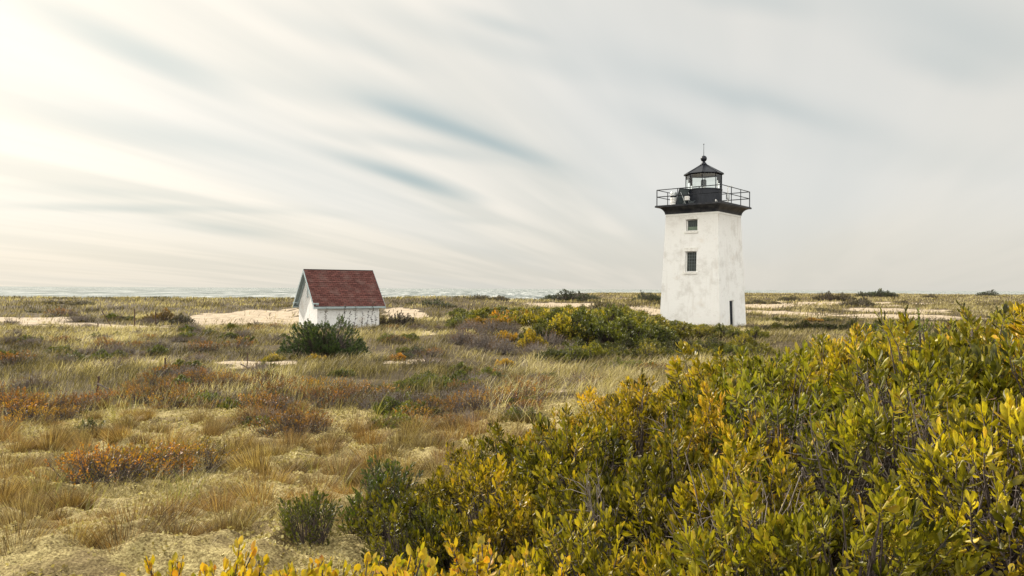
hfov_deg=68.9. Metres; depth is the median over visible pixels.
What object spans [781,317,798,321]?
green shrub
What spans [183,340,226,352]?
scrub bush
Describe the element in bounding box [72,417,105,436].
green shrub
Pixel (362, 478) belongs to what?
tussock
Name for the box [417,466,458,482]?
tussock
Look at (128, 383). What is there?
heath shrub
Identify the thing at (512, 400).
scrub bush
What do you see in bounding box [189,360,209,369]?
scrub bush
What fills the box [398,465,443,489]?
tussock
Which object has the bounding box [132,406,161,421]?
tussock
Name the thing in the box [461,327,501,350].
twiggy bush
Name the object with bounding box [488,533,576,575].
bayberry bush
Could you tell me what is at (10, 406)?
heath shrub
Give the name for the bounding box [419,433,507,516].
bayberry bush
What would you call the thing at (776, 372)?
bayberry bush
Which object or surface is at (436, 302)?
distant bush
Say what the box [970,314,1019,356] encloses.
bayberry bush
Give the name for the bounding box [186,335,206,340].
scrub bush
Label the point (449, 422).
tussock
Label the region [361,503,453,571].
bayberry bush
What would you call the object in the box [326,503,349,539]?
beach grass
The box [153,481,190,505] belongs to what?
beach grass
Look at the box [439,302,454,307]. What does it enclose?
distant bush
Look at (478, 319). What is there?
green shrub
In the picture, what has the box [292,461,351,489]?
tussock
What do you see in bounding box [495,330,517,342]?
yellow shrub
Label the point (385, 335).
scrub bush
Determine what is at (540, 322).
green shrub
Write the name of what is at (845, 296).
distant bush
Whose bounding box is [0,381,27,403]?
heath shrub
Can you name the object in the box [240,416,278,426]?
scrub bush
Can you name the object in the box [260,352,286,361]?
yellow shrub
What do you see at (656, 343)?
green shrub
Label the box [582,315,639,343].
green shrub
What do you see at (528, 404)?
scrub bush
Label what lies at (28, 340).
scrub bush
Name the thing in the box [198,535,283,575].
yellow bush
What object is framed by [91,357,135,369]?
scrub bush
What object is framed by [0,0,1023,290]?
sky
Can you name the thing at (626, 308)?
green shrub
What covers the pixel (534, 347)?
twiggy bush
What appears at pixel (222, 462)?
tussock
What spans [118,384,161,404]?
heath shrub
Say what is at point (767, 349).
green shrub
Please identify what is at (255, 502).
tussock
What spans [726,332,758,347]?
green shrub
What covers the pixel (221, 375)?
heath shrub
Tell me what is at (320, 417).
tussock
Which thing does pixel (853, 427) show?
bayberry bush
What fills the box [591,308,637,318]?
green shrub
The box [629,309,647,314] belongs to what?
green shrub
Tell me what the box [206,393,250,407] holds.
scrub bush
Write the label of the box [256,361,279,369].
scrub bush
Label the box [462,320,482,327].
twiggy bush
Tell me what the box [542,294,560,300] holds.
distant bush
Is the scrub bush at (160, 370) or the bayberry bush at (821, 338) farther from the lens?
the scrub bush at (160, 370)
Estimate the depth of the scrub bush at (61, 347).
28.94 m
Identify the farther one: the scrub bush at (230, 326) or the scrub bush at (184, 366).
the scrub bush at (230, 326)
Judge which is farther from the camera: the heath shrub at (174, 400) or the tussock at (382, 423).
the heath shrub at (174, 400)
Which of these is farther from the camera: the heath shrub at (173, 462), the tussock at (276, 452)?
the tussock at (276, 452)
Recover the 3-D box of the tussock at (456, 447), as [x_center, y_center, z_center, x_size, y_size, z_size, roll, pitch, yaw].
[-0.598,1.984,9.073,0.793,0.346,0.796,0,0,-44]
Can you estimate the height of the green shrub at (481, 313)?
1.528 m
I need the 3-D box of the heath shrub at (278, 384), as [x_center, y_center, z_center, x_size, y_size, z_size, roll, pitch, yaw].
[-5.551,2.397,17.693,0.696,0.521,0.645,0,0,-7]
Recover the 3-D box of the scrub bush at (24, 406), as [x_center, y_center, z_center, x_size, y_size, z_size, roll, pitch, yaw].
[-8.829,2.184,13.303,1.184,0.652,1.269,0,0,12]
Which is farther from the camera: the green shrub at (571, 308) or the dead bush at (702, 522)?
the green shrub at (571, 308)
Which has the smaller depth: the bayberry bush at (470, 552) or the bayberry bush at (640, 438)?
the bayberry bush at (470, 552)
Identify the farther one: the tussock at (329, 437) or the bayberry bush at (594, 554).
the tussock at (329, 437)
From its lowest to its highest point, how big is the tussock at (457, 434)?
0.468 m
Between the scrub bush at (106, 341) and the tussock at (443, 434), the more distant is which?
the scrub bush at (106, 341)
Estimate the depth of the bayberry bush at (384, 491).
5.01 m
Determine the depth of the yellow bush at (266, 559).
2.34 m
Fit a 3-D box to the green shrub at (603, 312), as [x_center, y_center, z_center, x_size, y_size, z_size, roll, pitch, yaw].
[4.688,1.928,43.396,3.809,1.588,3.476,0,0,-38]
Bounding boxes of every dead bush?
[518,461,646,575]
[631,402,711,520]
[644,453,824,575]
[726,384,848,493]
[761,400,955,559]
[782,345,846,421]
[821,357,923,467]
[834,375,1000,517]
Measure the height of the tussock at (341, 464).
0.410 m
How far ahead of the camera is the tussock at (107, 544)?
4.74 m
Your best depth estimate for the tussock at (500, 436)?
9.80 m
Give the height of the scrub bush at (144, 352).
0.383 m
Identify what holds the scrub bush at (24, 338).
on the ground at (58, 551)
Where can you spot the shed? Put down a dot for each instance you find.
(319, 291)
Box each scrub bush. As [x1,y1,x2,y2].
[0,319,21,324]
[0,333,25,344]
[0,349,21,358]
[0,349,37,364]
[0,373,60,391]
[0,393,65,420]
[1,328,26,336]
[11,335,46,346]
[15,335,43,342]
[42,345,72,352]
[44,353,78,364]
[47,307,68,315]
[50,335,82,344]
[54,349,89,362]
[60,309,82,315]
[64,314,94,321]
[69,348,96,354]
[88,331,103,336]
[88,337,125,348]
[88,348,112,360]
[91,332,118,340]
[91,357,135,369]
[95,340,138,354]
[105,312,118,318]
[111,349,129,357]
[114,352,149,365]
[120,315,135,320]
[124,340,150,347]
[135,348,154,355]
[136,333,157,339]
[137,316,163,324]
[138,338,172,349]
[138,363,183,379]
[145,344,168,355]
[148,367,171,373]
[160,361,212,378]
[168,334,193,341]
[169,369,207,379]
[169,374,198,387]
[172,359,191,367]
[174,321,204,330]
[178,324,196,331]
[179,330,199,337]
[182,351,214,363]
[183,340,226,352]
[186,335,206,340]
[188,387,231,398]
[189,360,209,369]
[203,327,216,334]
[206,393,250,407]
[217,332,239,338]
[222,322,239,330]
[223,335,255,349]
[230,387,259,399]
[232,387,298,409]
[234,330,251,336]
[235,328,254,334]
[235,335,257,342]
[237,393,306,413]
[238,362,277,374]
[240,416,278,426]
[245,324,263,330]
[248,406,293,420]
[254,377,303,397]
[254,393,308,409]
[254,404,292,415]
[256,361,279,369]
[262,335,287,343]
[263,323,278,328]
[349,384,414,409]
[366,409,421,430]
[370,387,431,405]
[371,395,405,414]
[376,332,396,340]
[380,334,410,342]
[389,397,441,417]
[391,336,411,343]
[394,410,444,427]
[396,346,409,352]
[401,332,419,340]
[405,372,430,383]
[407,323,427,330]
[408,348,427,356]
[408,353,444,366]
[418,346,446,356]
[418,370,436,379]
[423,413,464,428]
[424,385,460,400]
[425,396,444,407]
[430,324,447,329]
[441,385,500,406]
[445,361,470,373]
[447,379,478,389]
[447,406,485,421]
[451,378,505,393]
[452,370,497,385]
[454,385,498,394]
[465,400,499,411]
[473,364,518,375]
[473,375,509,387]
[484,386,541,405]
[492,402,535,414]
[495,378,554,401]
[499,404,550,423]
[501,395,538,405]
[503,398,543,409]
[539,360,568,372]
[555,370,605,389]
[577,372,610,387]
[604,362,631,372]
[636,362,672,375]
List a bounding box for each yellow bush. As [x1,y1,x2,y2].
[119,552,216,575]
[193,553,297,575]
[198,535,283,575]
[220,567,290,575]
[260,552,406,575]
[272,570,306,575]
[284,554,360,575]
[325,551,375,575]
[363,561,465,575]
[374,554,484,575]
[398,541,451,575]
[398,569,488,575]
[416,535,545,575]
[503,553,584,575]
[504,558,529,575]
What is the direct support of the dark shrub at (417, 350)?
on the ground at (58, 551)
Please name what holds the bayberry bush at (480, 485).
on the ground at (58, 551)
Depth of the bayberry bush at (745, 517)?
2.61 m
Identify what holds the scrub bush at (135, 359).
on the ground at (58, 551)
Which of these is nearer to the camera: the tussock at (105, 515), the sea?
the tussock at (105, 515)
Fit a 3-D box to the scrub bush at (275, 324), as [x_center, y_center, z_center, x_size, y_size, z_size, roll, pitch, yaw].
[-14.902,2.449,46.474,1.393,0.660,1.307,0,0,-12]
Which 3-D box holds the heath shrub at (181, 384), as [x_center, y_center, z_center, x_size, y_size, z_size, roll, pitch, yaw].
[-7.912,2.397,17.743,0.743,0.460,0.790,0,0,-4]
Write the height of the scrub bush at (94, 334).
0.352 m
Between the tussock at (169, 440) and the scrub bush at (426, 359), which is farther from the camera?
the scrub bush at (426, 359)
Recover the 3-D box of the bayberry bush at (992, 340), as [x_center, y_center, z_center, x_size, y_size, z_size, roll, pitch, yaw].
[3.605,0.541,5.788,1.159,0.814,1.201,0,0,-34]
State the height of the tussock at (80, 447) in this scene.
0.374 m
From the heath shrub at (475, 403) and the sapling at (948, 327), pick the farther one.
the heath shrub at (475, 403)
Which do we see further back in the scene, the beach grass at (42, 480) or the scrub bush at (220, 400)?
the scrub bush at (220, 400)
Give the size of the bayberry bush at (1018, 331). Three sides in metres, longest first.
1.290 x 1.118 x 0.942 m
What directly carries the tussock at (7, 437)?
on the ground at (58, 551)
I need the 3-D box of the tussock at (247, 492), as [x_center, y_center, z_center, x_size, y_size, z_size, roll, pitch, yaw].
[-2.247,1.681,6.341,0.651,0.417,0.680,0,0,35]
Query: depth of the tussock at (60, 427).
11.67 m
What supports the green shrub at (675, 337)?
on the ground at (58, 551)
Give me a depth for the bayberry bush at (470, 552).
3.26 m
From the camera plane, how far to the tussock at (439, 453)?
8.88 m
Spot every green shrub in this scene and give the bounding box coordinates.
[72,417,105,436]
[173,391,213,406]
[191,389,226,403]
[217,397,245,409]
[277,488,344,550]
[281,499,308,521]
[327,367,355,376]
[336,467,397,534]
[360,454,422,501]
[366,383,402,391]
[393,377,429,392]
[416,373,451,390]
[444,310,477,322]
[444,314,470,327]
[444,369,470,381]
[445,308,474,316]
[456,377,480,389]
[463,316,487,325]
[469,308,494,320]
[470,306,496,314]
[472,366,494,376]
[483,314,515,327]
[485,305,510,314]
[490,308,513,317]
[490,371,509,384]
[499,305,544,329]
[506,306,532,313]
[516,321,575,343]
[520,308,556,325]
[523,306,558,311]
[534,307,567,328]
[534,347,573,362]
[540,306,560,312]
[541,312,594,343]
[549,304,574,312]
[552,342,595,362]
[559,311,606,344]
[562,336,587,347]
[563,304,595,316]
[563,305,604,322]
[574,309,604,318]
[579,341,613,360]
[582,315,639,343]
[585,303,630,324]
[588,339,614,352]
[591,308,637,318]
[600,344,637,359]
[605,304,632,313]
[605,310,653,325]
[611,316,672,342]
[613,335,639,349]
[616,360,641,367]
[628,339,666,361]
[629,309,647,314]
[629,310,654,321]
[633,337,667,349]
[639,361,663,370]
[640,314,688,338]
[650,322,678,341]
[659,346,685,359]
[663,336,697,350]
[667,321,697,340]
[669,320,694,326]
[682,325,720,338]
[685,342,714,358]
[688,323,709,327]
[694,333,727,350]
[707,344,751,359]
[711,323,739,338]
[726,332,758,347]
[737,326,769,339]
[742,341,780,357]
[750,325,772,330]
[760,317,782,321]
[768,322,791,330]
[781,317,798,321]
[786,320,814,331]
[802,317,824,321]
[812,322,841,331]
[838,319,855,331]
[861,323,892,329]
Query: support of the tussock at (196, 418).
on the ground at (58, 551)
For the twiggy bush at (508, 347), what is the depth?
30.39 m
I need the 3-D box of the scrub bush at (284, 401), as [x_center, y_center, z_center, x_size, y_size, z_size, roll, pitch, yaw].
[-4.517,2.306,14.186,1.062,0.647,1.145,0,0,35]
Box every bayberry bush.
[347,473,417,543]
[353,483,452,564]
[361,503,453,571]
[398,502,498,572]
[405,503,540,575]
[410,470,463,512]
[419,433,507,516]
[431,450,549,551]
[450,470,603,572]
[457,416,532,499]
[465,542,499,575]
[470,417,616,541]
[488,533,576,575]
[505,501,682,575]
[506,403,626,498]
[506,413,635,527]
[506,419,552,463]
[514,454,681,572]
[519,415,596,447]
[563,386,642,449]
[567,368,679,480]
[569,405,739,571]
[575,392,616,430]
[593,542,669,575]
[598,376,682,455]
[602,430,794,575]
[603,378,656,432]
[613,529,751,575]
[621,383,732,447]
[631,362,806,467]
[650,339,787,426]
[655,374,837,499]
[659,467,866,575]
[662,366,737,400]
[672,418,860,575]
[693,340,835,461]
[700,368,874,512]
[706,352,753,371]
[707,355,769,377]
[734,338,853,388]
[734,467,992,575]
[747,316,906,443]
[749,477,900,561]
[775,331,905,392]
[788,334,850,386]
[792,351,1016,531]
[796,433,892,481]
[813,304,1017,446]
[837,338,944,425]
[841,316,932,351]
[845,522,1023,575]
[849,334,925,361]
[865,388,1023,575]
[866,443,1022,535]
[899,300,1023,438]
[910,318,999,349]
[913,328,1015,378]
[916,305,1018,356]
[942,330,1023,488]
[949,392,1023,526]
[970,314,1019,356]
[988,301,1023,395]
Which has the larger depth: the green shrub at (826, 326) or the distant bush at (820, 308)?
the distant bush at (820, 308)
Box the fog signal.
[670,192,676,204]
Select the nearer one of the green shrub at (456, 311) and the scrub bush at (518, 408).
the scrub bush at (518, 408)
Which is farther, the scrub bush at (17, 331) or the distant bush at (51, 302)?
the distant bush at (51, 302)
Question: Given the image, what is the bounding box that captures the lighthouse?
[655,144,751,326]
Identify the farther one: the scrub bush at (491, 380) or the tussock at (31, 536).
the scrub bush at (491, 380)
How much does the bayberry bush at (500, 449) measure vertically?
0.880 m
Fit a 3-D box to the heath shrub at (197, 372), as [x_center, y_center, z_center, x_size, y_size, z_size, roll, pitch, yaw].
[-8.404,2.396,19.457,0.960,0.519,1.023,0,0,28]
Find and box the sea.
[0,286,1023,299]
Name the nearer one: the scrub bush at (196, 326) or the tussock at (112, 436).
the tussock at (112, 436)
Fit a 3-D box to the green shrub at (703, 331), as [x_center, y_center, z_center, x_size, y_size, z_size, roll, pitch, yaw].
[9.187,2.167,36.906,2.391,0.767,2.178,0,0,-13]
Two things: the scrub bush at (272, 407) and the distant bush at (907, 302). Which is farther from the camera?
the distant bush at (907, 302)
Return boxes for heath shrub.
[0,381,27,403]
[0,387,43,410]
[0,398,27,417]
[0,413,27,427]
[7,405,56,420]
[20,389,60,408]
[25,390,91,415]
[30,445,157,491]
[35,404,84,420]
[43,392,100,412]
[55,441,130,475]
[60,442,172,493]
[67,440,153,470]
[80,387,118,409]
[84,440,169,481]
[89,442,165,471]
[107,382,142,398]
[115,378,152,394]
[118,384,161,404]
[123,441,196,481]
[131,372,172,388]
[135,439,186,466]
[144,383,185,402]
[144,387,197,410]
[145,381,173,392]
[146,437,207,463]
[161,379,193,390]
[162,439,245,473]
[165,383,204,397]
[165,434,233,458]
[166,369,205,381]
[181,394,223,408]
[184,378,213,393]
[186,365,219,382]
[201,368,242,385]
[204,371,230,387]
[211,369,253,391]
[226,410,270,426]
[234,374,267,389]
[235,373,257,385]
[239,392,270,405]
[247,408,313,437]
[255,370,296,386]
[265,378,291,391]
[269,404,328,437]
[280,375,315,387]
[281,386,316,398]
[294,412,341,433]
[301,383,331,400]
[303,377,337,390]
[303,386,350,408]
[320,376,361,395]
[330,381,367,405]
[344,379,384,395]
[363,382,409,398]
[393,404,432,415]
[410,394,454,417]
[436,393,471,412]
[449,385,498,413]
[483,386,520,402]
[503,375,529,384]
[529,372,553,390]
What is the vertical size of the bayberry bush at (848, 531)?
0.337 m
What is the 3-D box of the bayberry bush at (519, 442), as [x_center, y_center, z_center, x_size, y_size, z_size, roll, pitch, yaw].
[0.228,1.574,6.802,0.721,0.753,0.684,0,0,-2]
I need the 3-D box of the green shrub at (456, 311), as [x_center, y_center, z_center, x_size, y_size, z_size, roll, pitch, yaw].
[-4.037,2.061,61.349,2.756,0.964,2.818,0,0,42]
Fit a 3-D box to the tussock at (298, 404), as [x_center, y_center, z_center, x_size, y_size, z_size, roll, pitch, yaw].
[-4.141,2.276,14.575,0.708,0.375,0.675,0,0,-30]
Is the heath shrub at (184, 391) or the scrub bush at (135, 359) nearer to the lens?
the heath shrub at (184, 391)
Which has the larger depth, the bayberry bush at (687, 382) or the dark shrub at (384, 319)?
the dark shrub at (384, 319)
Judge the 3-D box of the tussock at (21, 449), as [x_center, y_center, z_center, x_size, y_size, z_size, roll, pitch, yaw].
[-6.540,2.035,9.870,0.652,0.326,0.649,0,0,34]
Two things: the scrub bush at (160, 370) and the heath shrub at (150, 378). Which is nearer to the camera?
the heath shrub at (150, 378)
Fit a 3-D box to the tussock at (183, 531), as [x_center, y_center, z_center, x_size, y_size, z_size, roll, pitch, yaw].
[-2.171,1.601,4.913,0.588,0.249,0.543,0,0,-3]
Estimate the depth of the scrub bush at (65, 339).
33.28 m
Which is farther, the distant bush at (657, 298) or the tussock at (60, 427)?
the distant bush at (657, 298)
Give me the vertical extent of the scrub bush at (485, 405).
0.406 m
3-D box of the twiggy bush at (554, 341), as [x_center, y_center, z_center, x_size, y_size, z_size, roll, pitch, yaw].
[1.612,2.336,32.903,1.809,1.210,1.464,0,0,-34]
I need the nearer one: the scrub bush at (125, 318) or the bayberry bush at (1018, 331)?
the bayberry bush at (1018, 331)
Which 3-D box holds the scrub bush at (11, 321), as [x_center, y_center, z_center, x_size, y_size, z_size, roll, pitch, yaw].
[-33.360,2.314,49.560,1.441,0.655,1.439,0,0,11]
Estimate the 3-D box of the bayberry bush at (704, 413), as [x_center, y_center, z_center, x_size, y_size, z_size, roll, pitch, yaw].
[1.245,0.948,4.080,0.911,0.899,0.910,0,0,-36]
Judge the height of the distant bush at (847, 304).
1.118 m
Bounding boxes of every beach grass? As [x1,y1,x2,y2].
[10,459,72,500]
[74,481,124,515]
[91,396,121,421]
[146,452,210,499]
[149,457,202,502]
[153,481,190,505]
[298,447,319,472]
[324,441,364,487]
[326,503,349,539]
[369,393,389,418]
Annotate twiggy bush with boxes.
[446,327,477,344]
[454,319,479,332]
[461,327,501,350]
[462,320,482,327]
[474,317,504,335]
[481,332,520,354]
[495,318,521,334]
[519,340,547,354]
[540,328,569,346]
[556,339,582,352]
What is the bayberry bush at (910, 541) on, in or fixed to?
on the ground at (58, 551)
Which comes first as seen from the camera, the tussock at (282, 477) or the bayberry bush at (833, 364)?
the bayberry bush at (833, 364)
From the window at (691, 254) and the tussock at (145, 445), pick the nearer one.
the tussock at (145, 445)
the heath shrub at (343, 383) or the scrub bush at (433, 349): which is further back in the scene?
the scrub bush at (433, 349)
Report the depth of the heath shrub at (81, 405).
14.78 m
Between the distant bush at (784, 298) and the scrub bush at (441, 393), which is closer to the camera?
the scrub bush at (441, 393)
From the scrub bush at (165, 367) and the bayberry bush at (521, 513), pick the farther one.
the scrub bush at (165, 367)
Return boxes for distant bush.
[41,299,65,303]
[65,300,96,305]
[421,297,446,305]
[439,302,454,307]
[468,293,490,299]
[488,295,509,300]
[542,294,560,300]
[546,289,594,300]
[574,294,604,300]
[588,299,609,307]
[633,290,654,301]
[648,294,660,301]
[745,298,766,303]
[777,295,800,301]
[811,291,842,300]
[816,307,834,310]
[834,300,857,306]
[836,292,856,300]
[843,296,874,306]
[855,291,873,296]
[864,288,888,297]
[883,290,899,296]
[891,300,909,303]
[921,294,937,298]
[975,289,998,295]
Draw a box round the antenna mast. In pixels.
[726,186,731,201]
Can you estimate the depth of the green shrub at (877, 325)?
48.60 m
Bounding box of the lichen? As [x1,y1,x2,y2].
[0,395,602,575]
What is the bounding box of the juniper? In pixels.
[275,314,370,358]
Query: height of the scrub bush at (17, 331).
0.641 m
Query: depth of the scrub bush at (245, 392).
16.57 m
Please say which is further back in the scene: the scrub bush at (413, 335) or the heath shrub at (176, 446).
the scrub bush at (413, 335)
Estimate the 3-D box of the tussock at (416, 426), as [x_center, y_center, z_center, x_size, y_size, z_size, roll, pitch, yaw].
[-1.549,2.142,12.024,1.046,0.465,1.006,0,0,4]
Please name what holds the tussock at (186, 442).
on the ground at (58, 551)
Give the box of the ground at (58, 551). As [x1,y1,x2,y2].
[0,293,1023,575]
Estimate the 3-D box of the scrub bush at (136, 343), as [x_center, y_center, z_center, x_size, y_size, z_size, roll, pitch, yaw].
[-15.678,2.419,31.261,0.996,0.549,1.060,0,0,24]
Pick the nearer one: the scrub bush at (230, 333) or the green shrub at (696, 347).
the green shrub at (696, 347)
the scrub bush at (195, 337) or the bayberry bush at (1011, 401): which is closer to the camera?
the bayberry bush at (1011, 401)
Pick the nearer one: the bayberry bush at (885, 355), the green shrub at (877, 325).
the bayberry bush at (885, 355)
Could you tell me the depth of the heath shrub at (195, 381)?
17.75 m
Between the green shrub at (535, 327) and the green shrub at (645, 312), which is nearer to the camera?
the green shrub at (535, 327)
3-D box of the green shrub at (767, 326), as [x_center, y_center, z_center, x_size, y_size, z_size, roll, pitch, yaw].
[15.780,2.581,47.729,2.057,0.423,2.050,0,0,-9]
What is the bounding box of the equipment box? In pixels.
[683,196,693,203]
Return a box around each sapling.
[864,322,884,337]
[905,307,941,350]
[946,319,981,337]
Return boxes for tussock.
[0,416,25,439]
[0,427,28,442]
[0,433,41,452]
[0,444,50,477]
[0,445,16,464]
[0,465,38,504]
[0,487,59,528]
[0,502,89,556]
[2,461,64,500]
[3,483,57,513]
[3,495,82,520]
[6,449,63,472]
[14,432,48,450]
[19,414,57,427]
[19,455,80,483]
[29,416,86,451]
[33,511,105,528]
[34,481,101,511]
[45,418,95,446]
[46,504,167,552]
[48,422,75,432]
[48,445,90,465]
[48,488,107,510]
[51,405,76,418]
[51,509,125,547]
[57,430,102,452]
[77,502,128,520]
[79,421,129,439]
[82,490,200,531]
[83,409,105,419]
[94,399,111,409]
[96,420,140,444]
[107,413,143,428]
[114,400,129,408]
[117,407,142,415]
[121,435,165,452]
[129,429,157,443]
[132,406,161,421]
[133,418,174,433]
[137,422,210,447]
[141,512,215,537]
[145,486,225,519]
[163,435,210,450]
[172,433,216,454]
[180,480,243,512]
[184,403,214,423]
[187,517,231,535]
[192,419,228,436]
[198,414,224,426]
[200,495,271,532]
[201,469,278,502]
[202,412,235,434]
[208,449,248,470]
[212,432,257,456]
[212,434,282,475]
[214,469,265,482]
[218,483,294,517]
[223,407,257,420]
[223,426,273,449]
[229,422,244,429]
[229,464,260,476]
[243,433,279,448]
[246,405,271,415]
[247,435,291,457]
[248,455,304,485]
[252,408,283,418]
[268,432,288,442]
[269,423,322,450]
[274,486,311,503]
[275,435,300,453]
[277,450,315,472]
[285,397,310,412]
[286,477,352,506]
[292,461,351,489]
[297,403,335,426]
[302,454,326,469]
[305,407,326,413]
[309,440,363,476]
[310,431,354,455]
[313,425,358,443]
[319,479,363,495]
[329,488,365,523]
[335,438,402,474]
[336,462,367,486]
[338,411,378,432]
[340,486,365,506]
[348,457,384,491]
[349,419,397,444]
[349,429,371,438]
[358,439,419,456]
[359,409,405,431]
[377,440,441,480]
[381,414,439,448]
[391,411,436,433]
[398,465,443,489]
[408,428,457,449]
[410,446,453,477]
[414,418,470,441]
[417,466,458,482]
[420,428,461,450]
[428,420,447,430]
[429,402,473,431]
[429,440,470,461]
[434,440,485,457]
[451,410,498,436]
[470,409,491,418]
[478,423,520,448]
[481,404,515,426]
[500,417,547,440]
[501,402,551,423]
[513,393,543,409]
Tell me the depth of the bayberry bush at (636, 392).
8.27 m
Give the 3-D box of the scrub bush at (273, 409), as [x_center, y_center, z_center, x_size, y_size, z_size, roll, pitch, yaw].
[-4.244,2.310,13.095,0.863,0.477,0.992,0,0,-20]
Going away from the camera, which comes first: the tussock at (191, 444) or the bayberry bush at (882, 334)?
the bayberry bush at (882, 334)
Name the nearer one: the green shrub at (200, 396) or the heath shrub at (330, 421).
the heath shrub at (330, 421)
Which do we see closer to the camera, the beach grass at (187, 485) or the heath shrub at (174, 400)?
the beach grass at (187, 485)
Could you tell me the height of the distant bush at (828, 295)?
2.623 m
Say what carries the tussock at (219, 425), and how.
on the ground at (58, 551)
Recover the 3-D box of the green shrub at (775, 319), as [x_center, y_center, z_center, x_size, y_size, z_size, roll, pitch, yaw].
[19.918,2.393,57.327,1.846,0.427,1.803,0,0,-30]
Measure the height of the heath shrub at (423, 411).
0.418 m
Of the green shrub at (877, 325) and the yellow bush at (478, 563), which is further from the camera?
the green shrub at (877, 325)
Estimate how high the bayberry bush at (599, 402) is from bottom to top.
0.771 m
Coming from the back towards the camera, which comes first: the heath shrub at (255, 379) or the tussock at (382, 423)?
the heath shrub at (255, 379)
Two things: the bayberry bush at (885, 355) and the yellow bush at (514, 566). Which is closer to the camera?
the yellow bush at (514, 566)
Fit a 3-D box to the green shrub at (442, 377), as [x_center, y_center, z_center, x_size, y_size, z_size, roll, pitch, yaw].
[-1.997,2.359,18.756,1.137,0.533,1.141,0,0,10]
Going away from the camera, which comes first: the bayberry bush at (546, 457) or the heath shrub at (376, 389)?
the bayberry bush at (546, 457)
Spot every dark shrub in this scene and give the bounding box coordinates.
[57,325,73,330]
[141,307,175,322]
[168,313,195,325]
[379,315,394,325]
[388,310,414,324]
[403,352,416,358]
[406,345,429,355]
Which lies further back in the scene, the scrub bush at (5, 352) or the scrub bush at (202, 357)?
the scrub bush at (5, 352)
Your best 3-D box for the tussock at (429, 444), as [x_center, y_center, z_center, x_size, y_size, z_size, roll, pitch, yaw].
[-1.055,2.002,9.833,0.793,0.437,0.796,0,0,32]
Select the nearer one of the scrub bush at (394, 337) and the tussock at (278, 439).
the tussock at (278, 439)
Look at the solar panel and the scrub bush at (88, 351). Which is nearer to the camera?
the scrub bush at (88, 351)
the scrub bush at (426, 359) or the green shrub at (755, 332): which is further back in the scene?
the green shrub at (755, 332)
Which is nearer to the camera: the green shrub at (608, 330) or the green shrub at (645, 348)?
the green shrub at (645, 348)
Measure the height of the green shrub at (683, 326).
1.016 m
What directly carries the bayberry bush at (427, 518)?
on the ground at (58, 551)
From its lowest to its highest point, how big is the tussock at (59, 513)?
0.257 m
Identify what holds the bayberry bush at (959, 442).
on the ground at (58, 551)
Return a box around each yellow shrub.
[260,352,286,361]
[304,353,326,361]
[386,352,405,360]
[494,358,515,366]
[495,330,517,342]
[514,328,547,348]
[581,340,603,350]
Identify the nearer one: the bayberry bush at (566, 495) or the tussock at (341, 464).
the bayberry bush at (566, 495)
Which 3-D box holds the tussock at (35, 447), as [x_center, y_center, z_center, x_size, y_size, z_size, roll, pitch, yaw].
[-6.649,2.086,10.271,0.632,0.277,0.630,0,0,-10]
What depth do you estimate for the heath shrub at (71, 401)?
14.24 m
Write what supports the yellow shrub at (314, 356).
on the ground at (58, 551)
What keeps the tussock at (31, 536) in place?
on the ground at (58, 551)
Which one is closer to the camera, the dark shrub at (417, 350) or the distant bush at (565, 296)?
the dark shrub at (417, 350)
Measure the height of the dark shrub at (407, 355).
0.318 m
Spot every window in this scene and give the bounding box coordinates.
[683,247,697,273]
[684,215,698,232]
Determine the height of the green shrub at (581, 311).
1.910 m
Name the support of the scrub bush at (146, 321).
on the ground at (58, 551)
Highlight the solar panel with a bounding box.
[676,188,688,203]
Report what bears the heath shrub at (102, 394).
on the ground at (58, 551)
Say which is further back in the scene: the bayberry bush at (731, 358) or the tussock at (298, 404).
the tussock at (298, 404)
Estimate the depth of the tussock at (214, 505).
6.02 m
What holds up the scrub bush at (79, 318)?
on the ground at (58, 551)
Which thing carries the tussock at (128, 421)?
on the ground at (58, 551)
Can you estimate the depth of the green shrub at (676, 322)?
43.03 m
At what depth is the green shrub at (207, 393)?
15.54 m
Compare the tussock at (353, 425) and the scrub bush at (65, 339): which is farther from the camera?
the scrub bush at (65, 339)
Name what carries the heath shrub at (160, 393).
on the ground at (58, 551)
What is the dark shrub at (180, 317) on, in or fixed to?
on the ground at (58, 551)
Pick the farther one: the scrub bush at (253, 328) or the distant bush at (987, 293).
the distant bush at (987, 293)
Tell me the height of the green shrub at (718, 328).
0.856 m
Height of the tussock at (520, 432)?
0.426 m
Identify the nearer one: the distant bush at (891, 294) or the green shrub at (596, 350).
the green shrub at (596, 350)
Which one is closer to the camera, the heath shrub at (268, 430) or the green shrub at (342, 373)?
the heath shrub at (268, 430)
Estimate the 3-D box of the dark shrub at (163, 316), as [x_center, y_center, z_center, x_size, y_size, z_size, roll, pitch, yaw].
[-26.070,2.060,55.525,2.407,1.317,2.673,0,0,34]
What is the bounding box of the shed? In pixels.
[293,269,385,327]
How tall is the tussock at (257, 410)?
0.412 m
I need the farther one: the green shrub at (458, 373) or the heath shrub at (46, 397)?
the green shrub at (458, 373)
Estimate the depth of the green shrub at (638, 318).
37.53 m
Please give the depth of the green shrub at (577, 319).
33.52 m
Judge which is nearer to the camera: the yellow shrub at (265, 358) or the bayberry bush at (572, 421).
the bayberry bush at (572, 421)
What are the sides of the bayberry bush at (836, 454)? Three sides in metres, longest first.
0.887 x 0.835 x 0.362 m
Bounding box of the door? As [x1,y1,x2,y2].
[729,301,732,325]

